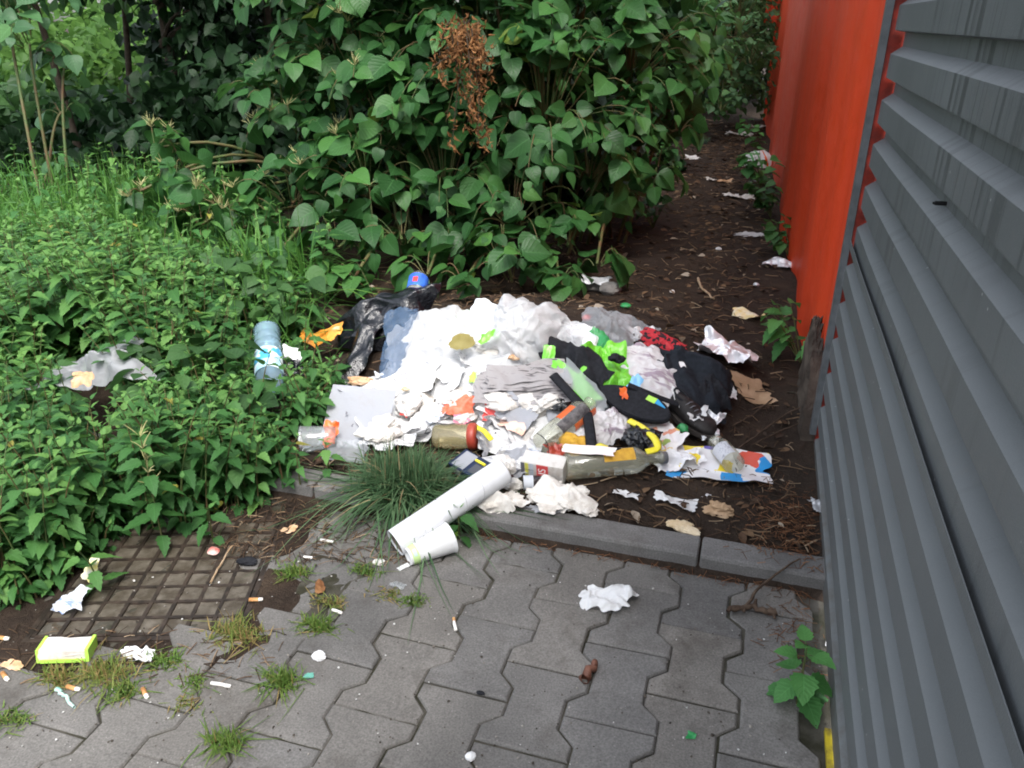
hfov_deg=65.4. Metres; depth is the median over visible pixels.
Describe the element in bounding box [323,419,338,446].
wrapper
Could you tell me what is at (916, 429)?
corrugated wall
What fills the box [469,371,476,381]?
wrapper
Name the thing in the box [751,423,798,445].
stick
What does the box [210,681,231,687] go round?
cigarette butt
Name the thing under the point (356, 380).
food scrap
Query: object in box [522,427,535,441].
paper scrap
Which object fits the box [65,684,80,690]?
cigarette butt
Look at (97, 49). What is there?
meadow scrub
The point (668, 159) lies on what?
weed plant
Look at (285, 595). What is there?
soil patch
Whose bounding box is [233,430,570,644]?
grass tussock
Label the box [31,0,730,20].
sky
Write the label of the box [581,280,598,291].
stone
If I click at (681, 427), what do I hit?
bottle closure
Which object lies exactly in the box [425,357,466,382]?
paper
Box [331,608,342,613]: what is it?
cigarette butt
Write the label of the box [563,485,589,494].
tissue
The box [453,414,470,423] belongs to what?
wrapper
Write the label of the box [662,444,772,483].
wrapper
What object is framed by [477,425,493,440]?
strip
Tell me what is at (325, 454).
nettle
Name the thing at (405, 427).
paper
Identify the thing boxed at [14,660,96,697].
grass tuft
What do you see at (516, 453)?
paper scrap
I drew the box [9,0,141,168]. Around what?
tree
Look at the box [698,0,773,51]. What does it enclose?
dark shrub
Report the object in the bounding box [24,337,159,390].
plastic bag
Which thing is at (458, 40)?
dead branch
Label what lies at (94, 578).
nettle
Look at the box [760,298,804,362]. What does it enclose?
weed plant
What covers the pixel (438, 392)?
paper
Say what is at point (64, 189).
long grass
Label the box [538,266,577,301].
weed plant
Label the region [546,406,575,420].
paper
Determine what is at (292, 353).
paper
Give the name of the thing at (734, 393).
paper scrap
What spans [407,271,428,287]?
plastic bottle
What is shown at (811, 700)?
weed plant
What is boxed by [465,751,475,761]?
pebble
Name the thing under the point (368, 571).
grass tuft
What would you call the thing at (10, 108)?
meadow grass
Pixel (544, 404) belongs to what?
napkin
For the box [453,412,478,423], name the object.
napkin
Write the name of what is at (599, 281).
wrapper
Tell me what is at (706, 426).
shoe
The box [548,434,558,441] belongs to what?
paper scrap
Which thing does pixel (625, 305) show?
bottle closure
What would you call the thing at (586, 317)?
bottle closure
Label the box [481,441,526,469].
paper
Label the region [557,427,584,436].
paper
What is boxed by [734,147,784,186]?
weed plant
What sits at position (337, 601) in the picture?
grass tuft
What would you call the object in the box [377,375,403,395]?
paper
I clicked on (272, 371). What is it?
plastic bottle
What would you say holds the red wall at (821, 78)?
on the ground at (783, 383)
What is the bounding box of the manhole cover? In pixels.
[21,516,286,642]
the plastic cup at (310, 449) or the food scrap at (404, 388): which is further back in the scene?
the food scrap at (404, 388)
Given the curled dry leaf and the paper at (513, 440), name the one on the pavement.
the curled dry leaf
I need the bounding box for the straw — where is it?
[54,687,75,708]
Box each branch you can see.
[426,13,497,153]
[726,558,799,618]
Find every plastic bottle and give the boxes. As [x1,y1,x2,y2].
[253,321,283,407]
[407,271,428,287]
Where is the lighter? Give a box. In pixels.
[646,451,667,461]
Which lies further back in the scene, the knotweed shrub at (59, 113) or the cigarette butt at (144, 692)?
the knotweed shrub at (59, 113)
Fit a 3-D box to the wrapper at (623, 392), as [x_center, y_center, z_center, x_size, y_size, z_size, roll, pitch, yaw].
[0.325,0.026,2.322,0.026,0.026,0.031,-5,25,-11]
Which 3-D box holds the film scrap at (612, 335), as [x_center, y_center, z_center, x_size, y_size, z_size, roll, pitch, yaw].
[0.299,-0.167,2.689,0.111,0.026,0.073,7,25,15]
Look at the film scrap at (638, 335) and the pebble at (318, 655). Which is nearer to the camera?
the pebble at (318, 655)
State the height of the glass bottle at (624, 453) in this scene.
0.075 m
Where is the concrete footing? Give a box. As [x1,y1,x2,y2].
[797,315,823,440]
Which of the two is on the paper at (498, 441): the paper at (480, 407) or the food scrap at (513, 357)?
the paper at (480, 407)
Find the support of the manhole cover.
on the pavement
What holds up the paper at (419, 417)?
on the paper at (405, 427)
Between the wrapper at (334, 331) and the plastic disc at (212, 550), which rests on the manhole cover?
the plastic disc at (212, 550)
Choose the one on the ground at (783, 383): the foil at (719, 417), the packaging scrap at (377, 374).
the foil at (719, 417)
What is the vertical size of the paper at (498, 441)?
0.057 m
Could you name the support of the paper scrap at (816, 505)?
on the ground at (783, 383)
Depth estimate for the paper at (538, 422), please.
2.32 m
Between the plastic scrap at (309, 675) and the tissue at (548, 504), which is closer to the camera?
the plastic scrap at (309, 675)
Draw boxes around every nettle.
[61,541,128,594]
[116,420,189,557]
[186,501,231,547]
[285,446,308,486]
[313,438,345,477]
[450,503,478,548]
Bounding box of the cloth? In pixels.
[638,327,687,350]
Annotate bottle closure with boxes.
[582,315,590,320]
[620,303,630,307]
[677,423,687,431]
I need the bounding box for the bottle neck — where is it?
[522,475,541,489]
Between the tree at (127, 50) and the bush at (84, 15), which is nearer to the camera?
the tree at (127, 50)
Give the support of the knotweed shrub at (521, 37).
on the ground at (783, 383)
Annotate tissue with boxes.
[477,502,497,508]
[478,491,530,513]
[504,490,523,498]
[525,488,539,502]
[526,505,560,514]
[528,474,597,515]
[531,494,562,514]
[554,495,573,510]
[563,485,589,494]
[578,584,638,611]
[582,507,598,516]
[583,406,630,444]
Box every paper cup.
[405,522,457,564]
[558,431,585,447]
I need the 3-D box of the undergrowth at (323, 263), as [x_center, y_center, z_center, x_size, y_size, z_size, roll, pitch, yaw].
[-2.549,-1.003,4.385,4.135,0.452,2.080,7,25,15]
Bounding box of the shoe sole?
[599,385,670,423]
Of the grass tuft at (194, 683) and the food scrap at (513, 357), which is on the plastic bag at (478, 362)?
the food scrap at (513, 357)
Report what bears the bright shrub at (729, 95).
on the ground at (783, 383)
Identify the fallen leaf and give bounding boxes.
[0,659,23,670]
[280,525,297,533]
[315,579,324,593]
[448,333,474,349]
[685,730,696,738]
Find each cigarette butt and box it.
[0,635,9,640]
[0,671,9,681]
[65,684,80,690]
[140,687,149,699]
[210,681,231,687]
[249,598,262,601]
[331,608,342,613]
[452,617,456,630]
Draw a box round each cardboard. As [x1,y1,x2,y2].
[701,500,733,518]
[730,370,777,403]
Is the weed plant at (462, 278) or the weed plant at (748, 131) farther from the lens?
the weed plant at (748, 131)
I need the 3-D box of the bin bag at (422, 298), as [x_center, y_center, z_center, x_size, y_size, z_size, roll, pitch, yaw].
[-0.461,-0.234,2.800,0.421,0.238,0.191,4,25,9]
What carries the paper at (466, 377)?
on the paper
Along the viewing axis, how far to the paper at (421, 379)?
2.50 m
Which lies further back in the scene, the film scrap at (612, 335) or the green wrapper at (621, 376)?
the film scrap at (612, 335)
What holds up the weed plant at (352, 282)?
on the ground at (783, 383)
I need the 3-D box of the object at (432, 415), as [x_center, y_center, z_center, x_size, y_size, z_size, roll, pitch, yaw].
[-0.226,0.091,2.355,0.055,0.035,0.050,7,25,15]
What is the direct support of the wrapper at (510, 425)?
on the paper at (480, 407)
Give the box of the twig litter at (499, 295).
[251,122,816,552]
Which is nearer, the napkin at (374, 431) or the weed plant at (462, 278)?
the napkin at (374, 431)
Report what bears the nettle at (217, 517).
on the manhole cover
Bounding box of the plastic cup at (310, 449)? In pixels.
[298,426,336,452]
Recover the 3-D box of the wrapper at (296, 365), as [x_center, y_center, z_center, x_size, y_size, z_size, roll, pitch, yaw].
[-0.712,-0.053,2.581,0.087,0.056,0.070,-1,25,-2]
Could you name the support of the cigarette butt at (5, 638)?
on the soil patch
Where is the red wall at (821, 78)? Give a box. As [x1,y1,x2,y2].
[763,0,885,349]
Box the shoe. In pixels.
[669,387,716,440]
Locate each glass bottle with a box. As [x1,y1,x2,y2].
[533,397,595,452]
[563,447,668,479]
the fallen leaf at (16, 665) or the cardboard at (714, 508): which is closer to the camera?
the fallen leaf at (16, 665)
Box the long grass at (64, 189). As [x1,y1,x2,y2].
[0,139,455,533]
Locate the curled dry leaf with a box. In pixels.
[578,659,597,683]
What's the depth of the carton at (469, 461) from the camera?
2.14 m
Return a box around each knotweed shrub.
[0,0,108,208]
[117,0,416,280]
[214,0,492,304]
[346,0,666,296]
[465,0,741,288]
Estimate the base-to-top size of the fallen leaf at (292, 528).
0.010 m
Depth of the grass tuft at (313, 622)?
1.67 m
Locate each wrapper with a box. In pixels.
[51,584,90,613]
[71,371,93,387]
[81,558,98,582]
[283,359,304,376]
[300,322,342,347]
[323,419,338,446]
[441,394,474,414]
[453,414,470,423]
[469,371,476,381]
[478,329,494,343]
[482,404,495,420]
[498,419,525,435]
[542,344,554,358]
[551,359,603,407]
[579,340,631,385]
[581,274,611,284]
[589,326,609,347]
[619,387,627,398]
[626,374,643,386]
[648,422,688,450]
[654,447,706,471]
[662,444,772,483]
[732,307,765,318]
[742,150,771,167]
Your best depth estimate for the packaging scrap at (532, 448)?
2.21 m
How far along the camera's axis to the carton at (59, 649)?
1.58 m
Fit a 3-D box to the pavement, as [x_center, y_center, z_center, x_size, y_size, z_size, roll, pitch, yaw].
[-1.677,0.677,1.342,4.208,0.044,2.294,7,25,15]
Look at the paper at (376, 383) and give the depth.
2.60 m
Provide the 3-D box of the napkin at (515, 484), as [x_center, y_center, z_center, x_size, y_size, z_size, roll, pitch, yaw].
[-0.002,0.268,2.092,0.064,0.041,0.045,7,25,15]
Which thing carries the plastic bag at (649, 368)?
on the film scrap
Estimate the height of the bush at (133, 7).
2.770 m
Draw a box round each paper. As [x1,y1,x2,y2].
[120,645,154,661]
[282,344,301,359]
[355,417,422,445]
[358,427,430,449]
[360,376,385,388]
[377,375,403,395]
[391,360,425,381]
[391,401,413,421]
[395,356,441,397]
[406,402,449,441]
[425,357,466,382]
[425,364,469,403]
[432,402,459,423]
[438,416,465,437]
[454,352,469,364]
[462,371,471,382]
[473,403,479,410]
[475,403,506,430]
[476,421,548,453]
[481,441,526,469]
[482,415,506,421]
[494,391,537,430]
[507,430,533,449]
[529,415,561,431]
[531,423,559,451]
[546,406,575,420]
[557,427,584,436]
[562,444,616,455]
[653,490,698,511]
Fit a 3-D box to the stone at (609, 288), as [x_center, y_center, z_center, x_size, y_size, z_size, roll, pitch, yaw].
[0.435,-0.427,3.560,0.114,0.064,0.097,7,25,15]
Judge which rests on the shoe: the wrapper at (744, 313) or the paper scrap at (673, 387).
the paper scrap at (673, 387)
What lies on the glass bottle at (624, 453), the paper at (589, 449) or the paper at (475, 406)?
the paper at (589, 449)
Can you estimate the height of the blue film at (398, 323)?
0.186 m
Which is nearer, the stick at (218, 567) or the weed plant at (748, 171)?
the stick at (218, 567)
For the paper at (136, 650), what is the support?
on the soil patch
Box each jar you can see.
[431,423,477,449]
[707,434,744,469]
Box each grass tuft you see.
[0,701,40,737]
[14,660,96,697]
[41,637,170,714]
[93,677,162,711]
[138,645,194,674]
[167,667,218,695]
[167,690,213,719]
[180,714,269,767]
[186,605,283,662]
[243,658,314,726]
[270,555,316,583]
[286,607,354,639]
[306,588,347,612]
[347,552,386,581]
[364,585,407,605]
[393,591,430,607]
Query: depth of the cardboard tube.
1.93 m
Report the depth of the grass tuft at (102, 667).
1.54 m
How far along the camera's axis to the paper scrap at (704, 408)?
2.32 m
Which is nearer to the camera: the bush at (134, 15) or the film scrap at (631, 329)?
the film scrap at (631, 329)
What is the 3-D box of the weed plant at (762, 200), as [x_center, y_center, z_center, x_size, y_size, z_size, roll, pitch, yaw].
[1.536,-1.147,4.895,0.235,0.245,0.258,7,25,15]
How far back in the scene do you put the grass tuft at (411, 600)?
1.75 m
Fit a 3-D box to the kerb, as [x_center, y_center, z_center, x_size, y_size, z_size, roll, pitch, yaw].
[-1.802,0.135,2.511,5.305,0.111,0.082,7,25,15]
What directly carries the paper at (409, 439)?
on the ground at (783, 383)
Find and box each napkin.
[354,413,402,443]
[394,391,433,416]
[441,387,471,405]
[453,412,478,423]
[474,332,497,354]
[478,391,518,412]
[492,454,515,474]
[502,477,522,491]
[517,392,559,417]
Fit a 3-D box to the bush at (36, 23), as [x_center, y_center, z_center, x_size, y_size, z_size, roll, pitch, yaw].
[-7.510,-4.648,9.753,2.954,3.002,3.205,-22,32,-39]
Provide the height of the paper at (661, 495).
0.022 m
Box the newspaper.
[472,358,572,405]
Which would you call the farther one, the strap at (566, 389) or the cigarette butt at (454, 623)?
the strap at (566, 389)
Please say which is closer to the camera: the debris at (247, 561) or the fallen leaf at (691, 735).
the fallen leaf at (691, 735)
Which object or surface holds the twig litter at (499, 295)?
on the ground at (783, 383)
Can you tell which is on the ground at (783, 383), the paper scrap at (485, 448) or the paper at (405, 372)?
the paper scrap at (485, 448)
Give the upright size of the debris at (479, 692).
0.007 m
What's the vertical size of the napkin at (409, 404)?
0.084 m
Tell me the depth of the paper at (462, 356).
2.52 m
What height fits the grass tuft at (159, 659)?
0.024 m
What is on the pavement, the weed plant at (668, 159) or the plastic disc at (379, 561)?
the plastic disc at (379, 561)
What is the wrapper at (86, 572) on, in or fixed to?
on the manhole cover
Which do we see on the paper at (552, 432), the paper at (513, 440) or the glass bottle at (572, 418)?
the glass bottle at (572, 418)
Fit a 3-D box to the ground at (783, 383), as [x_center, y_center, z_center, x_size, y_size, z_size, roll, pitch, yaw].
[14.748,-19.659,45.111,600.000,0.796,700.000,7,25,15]
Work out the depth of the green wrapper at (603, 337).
2.55 m
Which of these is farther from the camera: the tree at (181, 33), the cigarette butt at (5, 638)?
the tree at (181, 33)
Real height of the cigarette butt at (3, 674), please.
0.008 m
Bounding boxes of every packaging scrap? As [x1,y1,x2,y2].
[374,371,383,377]
[528,446,538,450]
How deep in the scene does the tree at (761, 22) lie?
11.46 m
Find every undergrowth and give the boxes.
[0,0,771,224]
[0,140,344,300]
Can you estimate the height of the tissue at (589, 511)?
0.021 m
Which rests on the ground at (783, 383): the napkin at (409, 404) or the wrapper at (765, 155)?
the wrapper at (765, 155)
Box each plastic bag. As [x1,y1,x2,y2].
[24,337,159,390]
[401,305,485,366]
[457,348,521,395]
[482,294,566,364]
[557,317,584,345]
[621,342,679,406]
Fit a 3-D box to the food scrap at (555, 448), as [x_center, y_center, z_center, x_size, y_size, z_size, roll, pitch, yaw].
[0.117,0.179,2.179,0.057,0.028,0.047,-10,26,-21]
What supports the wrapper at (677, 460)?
on the wrapper at (757, 463)
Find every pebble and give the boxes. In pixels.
[311,650,325,660]
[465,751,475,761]
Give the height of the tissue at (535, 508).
0.009 m
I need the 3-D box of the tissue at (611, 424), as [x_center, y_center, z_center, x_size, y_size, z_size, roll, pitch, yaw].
[0.271,0.119,2.283,0.142,0.082,0.102,-1,25,-3]
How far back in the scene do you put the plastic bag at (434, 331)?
2.58 m
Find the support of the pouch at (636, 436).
on the wrapper at (672, 437)
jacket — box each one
[657,345,727,423]
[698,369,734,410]
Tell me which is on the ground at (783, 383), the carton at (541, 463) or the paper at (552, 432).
the carton at (541, 463)
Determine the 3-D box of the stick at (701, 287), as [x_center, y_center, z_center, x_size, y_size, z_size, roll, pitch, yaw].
[0.865,-0.435,3.604,0.032,0.017,0.299,0,25,-1]
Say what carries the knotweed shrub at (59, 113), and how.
on the ground at (783, 383)
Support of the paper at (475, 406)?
on the paper at (447, 421)
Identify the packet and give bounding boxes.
[608,353,625,363]
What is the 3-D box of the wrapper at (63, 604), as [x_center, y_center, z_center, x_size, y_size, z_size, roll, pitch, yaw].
[-0.955,0.468,1.725,0.071,0.037,0.064,0,25,-1]
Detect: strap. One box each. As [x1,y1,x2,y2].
[549,372,596,456]
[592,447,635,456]
[628,382,678,406]
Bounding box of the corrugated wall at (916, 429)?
[809,0,1023,767]
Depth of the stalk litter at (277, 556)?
1.92 m
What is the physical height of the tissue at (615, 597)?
0.040 m
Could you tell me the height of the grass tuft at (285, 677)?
0.032 m
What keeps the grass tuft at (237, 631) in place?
on the pavement
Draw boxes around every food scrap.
[347,376,372,385]
[401,386,409,391]
[508,354,519,360]
[542,442,564,455]
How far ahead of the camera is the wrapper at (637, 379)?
2.37 m
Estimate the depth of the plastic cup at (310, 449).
2.28 m
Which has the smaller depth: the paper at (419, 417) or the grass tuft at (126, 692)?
the grass tuft at (126, 692)
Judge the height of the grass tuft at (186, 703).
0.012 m
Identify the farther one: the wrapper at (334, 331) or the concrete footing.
the wrapper at (334, 331)
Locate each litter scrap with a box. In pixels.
[685,154,699,158]
[718,178,733,182]
[722,192,755,198]
[725,131,752,135]
[736,231,763,236]
[763,257,791,267]
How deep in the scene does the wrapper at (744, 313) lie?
3.29 m
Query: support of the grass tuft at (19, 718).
on the pavement
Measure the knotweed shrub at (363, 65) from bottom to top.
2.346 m
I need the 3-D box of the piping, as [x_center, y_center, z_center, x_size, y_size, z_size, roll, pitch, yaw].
[0.367,0.142,2.207,0.051,0.034,0.154,-7,25,-15]
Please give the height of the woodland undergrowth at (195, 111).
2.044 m
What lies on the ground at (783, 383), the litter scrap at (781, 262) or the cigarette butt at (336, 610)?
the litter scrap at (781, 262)
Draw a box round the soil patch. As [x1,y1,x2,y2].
[0,500,321,676]
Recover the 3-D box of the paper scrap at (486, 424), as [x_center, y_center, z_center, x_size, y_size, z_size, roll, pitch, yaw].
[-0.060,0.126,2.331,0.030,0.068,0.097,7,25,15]
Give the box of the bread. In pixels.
[666,519,700,535]
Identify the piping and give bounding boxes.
[626,418,661,454]
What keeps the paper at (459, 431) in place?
on the ground at (783, 383)
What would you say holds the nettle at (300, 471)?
on the ground at (783, 383)
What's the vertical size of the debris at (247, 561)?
0.022 m
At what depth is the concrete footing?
2.40 m
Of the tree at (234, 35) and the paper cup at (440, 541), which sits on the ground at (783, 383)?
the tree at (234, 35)
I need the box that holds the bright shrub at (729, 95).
[668,0,781,121]
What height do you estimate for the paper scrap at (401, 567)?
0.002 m
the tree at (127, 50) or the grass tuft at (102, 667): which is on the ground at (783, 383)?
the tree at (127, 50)
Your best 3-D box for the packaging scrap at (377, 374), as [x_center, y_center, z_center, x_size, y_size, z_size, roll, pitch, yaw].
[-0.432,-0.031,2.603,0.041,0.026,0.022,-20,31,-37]
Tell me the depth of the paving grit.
1.53 m
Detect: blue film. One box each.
[379,307,417,377]
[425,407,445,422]
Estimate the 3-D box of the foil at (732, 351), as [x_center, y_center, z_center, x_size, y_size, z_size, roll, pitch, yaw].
[0.728,-0.125,2.725,0.219,0.088,0.193,13,27,26]
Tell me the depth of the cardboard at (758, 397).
2.59 m
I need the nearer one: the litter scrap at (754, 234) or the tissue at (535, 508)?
the tissue at (535, 508)
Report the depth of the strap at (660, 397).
2.34 m
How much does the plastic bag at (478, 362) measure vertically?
0.133 m
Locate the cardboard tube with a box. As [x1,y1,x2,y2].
[387,459,511,554]
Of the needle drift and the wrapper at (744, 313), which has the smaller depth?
the needle drift
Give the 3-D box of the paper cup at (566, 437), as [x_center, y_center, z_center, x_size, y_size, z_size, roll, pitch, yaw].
[0.170,0.166,2.191,0.094,0.045,0.064,7,25,15]
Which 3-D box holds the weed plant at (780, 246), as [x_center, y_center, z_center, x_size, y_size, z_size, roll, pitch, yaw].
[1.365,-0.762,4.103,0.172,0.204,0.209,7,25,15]
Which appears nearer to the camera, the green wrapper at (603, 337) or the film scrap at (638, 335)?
the green wrapper at (603, 337)
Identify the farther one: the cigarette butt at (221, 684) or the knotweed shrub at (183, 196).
the knotweed shrub at (183, 196)
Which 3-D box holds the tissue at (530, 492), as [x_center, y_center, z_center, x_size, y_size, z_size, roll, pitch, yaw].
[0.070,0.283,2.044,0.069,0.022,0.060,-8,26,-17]
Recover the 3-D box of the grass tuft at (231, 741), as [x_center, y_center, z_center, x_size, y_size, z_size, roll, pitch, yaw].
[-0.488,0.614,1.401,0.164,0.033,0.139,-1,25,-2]
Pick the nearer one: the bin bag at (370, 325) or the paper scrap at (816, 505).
the paper scrap at (816, 505)
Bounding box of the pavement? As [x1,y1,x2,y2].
[0,499,820,767]
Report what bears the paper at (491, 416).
on the paper
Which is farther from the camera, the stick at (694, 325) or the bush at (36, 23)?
the bush at (36, 23)
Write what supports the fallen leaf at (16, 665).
on the pavement
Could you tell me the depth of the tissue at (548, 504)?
1.99 m
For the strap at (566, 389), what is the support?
on the paper at (589, 449)
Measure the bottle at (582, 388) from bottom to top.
0.130 m
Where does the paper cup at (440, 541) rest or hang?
on the pavement
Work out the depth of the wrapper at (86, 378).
2.18 m
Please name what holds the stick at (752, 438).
on the ground at (783, 383)
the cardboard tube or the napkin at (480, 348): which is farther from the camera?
the napkin at (480, 348)
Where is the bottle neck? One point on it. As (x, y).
(529, 481)
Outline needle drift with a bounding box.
[461,463,827,705]
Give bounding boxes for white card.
[317,384,396,450]
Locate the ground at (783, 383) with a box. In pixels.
[1,21,822,601]
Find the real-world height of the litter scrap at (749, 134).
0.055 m
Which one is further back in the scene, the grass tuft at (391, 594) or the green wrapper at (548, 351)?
the green wrapper at (548, 351)
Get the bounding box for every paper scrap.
[397,563,409,570]
[476,432,489,457]
[483,418,490,430]
[503,444,526,477]
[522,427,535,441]
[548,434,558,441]
[612,489,638,499]
[671,386,677,399]
[687,405,707,420]
[730,386,736,398]
[808,497,820,511]
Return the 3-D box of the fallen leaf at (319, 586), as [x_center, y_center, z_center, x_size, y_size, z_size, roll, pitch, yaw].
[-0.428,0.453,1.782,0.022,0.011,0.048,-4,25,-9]
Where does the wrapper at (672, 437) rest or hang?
on the ground at (783, 383)
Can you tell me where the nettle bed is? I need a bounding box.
[0,177,350,610]
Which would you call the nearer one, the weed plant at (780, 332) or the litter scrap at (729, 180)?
the weed plant at (780, 332)
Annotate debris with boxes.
[236,556,257,565]
[476,690,484,694]
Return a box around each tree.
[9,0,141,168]
[68,0,336,74]
[122,0,133,103]
[142,0,401,69]
[582,0,772,64]
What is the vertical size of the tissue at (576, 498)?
0.061 m
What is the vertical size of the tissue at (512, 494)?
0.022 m
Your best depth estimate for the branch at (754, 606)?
1.72 m
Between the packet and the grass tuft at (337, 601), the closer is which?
the grass tuft at (337, 601)
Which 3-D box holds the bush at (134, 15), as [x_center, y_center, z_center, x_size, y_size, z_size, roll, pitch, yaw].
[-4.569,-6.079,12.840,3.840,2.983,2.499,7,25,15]
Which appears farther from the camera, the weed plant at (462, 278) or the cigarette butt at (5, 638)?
the weed plant at (462, 278)
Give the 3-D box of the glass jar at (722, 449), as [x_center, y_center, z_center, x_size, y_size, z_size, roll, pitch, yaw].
[0.587,0.191,2.198,0.060,0.061,0.128,-5,27,-11]
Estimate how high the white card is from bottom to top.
0.122 m
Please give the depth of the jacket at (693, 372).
2.45 m
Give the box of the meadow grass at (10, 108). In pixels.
[0,69,178,161]
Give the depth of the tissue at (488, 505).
1.98 m
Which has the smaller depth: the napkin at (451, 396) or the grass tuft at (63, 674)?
the grass tuft at (63, 674)
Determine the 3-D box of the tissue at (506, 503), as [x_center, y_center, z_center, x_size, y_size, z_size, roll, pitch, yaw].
[-0.029,0.285,1.993,0.153,0.063,0.074,7,25,15]
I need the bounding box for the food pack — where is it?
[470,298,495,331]
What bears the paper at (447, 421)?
on the paper
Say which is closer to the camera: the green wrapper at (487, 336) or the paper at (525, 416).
the paper at (525, 416)
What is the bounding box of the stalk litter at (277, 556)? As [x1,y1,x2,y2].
[0,484,412,687]
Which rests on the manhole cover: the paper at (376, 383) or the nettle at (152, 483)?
the nettle at (152, 483)
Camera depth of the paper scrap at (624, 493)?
2.06 m
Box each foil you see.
[694,325,758,362]
[702,409,726,445]
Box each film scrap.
[604,331,616,340]
[627,328,641,341]
[628,326,654,332]
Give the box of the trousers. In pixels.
[538,336,614,405]
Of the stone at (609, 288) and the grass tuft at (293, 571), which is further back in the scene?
the stone at (609, 288)
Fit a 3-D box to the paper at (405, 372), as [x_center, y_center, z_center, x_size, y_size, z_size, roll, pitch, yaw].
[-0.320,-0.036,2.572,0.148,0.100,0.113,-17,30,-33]
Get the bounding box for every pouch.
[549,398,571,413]
[620,425,662,449]
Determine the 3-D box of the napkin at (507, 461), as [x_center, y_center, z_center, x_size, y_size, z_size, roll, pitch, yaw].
[-0.020,0.213,2.028,0.068,0.055,0.067,7,25,15]
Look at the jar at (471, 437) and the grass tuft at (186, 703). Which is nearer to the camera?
the grass tuft at (186, 703)
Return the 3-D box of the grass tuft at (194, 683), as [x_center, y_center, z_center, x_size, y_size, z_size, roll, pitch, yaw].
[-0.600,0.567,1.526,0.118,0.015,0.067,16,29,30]
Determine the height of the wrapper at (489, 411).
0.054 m
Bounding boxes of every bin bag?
[335,283,440,350]
[336,303,395,385]
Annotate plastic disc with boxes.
[207,546,219,554]
[372,559,384,564]
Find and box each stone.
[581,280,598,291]
[598,281,621,295]
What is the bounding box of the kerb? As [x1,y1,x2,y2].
[89,432,824,589]
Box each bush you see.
[0,0,71,74]
[0,0,125,73]
[22,0,169,85]
[111,6,182,34]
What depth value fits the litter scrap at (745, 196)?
5.46 m
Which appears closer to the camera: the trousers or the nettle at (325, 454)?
the nettle at (325, 454)
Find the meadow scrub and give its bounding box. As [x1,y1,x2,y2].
[0,3,198,100]
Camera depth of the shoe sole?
2.30 m
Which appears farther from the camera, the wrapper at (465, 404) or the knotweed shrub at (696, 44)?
the knotweed shrub at (696, 44)
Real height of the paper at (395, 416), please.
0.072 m
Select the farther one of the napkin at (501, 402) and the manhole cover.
the napkin at (501, 402)
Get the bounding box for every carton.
[35,635,97,663]
[448,449,489,476]
[520,450,567,483]
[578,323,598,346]
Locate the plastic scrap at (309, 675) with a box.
[302,672,313,678]
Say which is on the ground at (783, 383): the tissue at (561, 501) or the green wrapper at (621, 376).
the tissue at (561, 501)
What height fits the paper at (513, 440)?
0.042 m
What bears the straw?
on the pavement
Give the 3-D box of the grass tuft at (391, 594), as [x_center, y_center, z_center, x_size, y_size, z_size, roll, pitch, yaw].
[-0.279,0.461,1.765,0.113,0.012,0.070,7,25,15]
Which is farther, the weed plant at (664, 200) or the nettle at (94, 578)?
the weed plant at (664, 200)
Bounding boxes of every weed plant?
[341,259,384,298]
[446,270,481,299]
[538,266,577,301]
[635,189,677,227]
[648,143,681,183]
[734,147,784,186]
[736,118,765,150]
[743,175,782,217]
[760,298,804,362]
[761,213,790,254]
[766,624,835,728]
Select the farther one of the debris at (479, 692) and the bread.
the bread
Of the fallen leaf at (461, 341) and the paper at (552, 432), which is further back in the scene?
the fallen leaf at (461, 341)
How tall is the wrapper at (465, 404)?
0.066 m
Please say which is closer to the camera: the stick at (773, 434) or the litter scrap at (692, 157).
the stick at (773, 434)
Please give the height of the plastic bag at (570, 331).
0.145 m
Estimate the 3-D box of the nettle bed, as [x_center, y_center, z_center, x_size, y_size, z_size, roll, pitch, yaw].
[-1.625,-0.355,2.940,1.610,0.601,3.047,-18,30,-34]
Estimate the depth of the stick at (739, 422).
2.45 m
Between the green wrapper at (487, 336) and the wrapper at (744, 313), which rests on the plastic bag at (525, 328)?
the green wrapper at (487, 336)
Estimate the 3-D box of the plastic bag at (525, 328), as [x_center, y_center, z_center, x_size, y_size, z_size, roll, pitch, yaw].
[0.019,-0.157,2.534,0.269,0.220,0.204,12,27,24]
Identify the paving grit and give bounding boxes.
[0,522,826,767]
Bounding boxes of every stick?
[210,546,232,582]
[684,324,703,325]
[697,277,714,298]
[731,398,772,426]
[737,407,800,448]
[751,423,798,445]
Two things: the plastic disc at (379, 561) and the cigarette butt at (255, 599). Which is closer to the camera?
the cigarette butt at (255, 599)
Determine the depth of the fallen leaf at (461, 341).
2.48 m

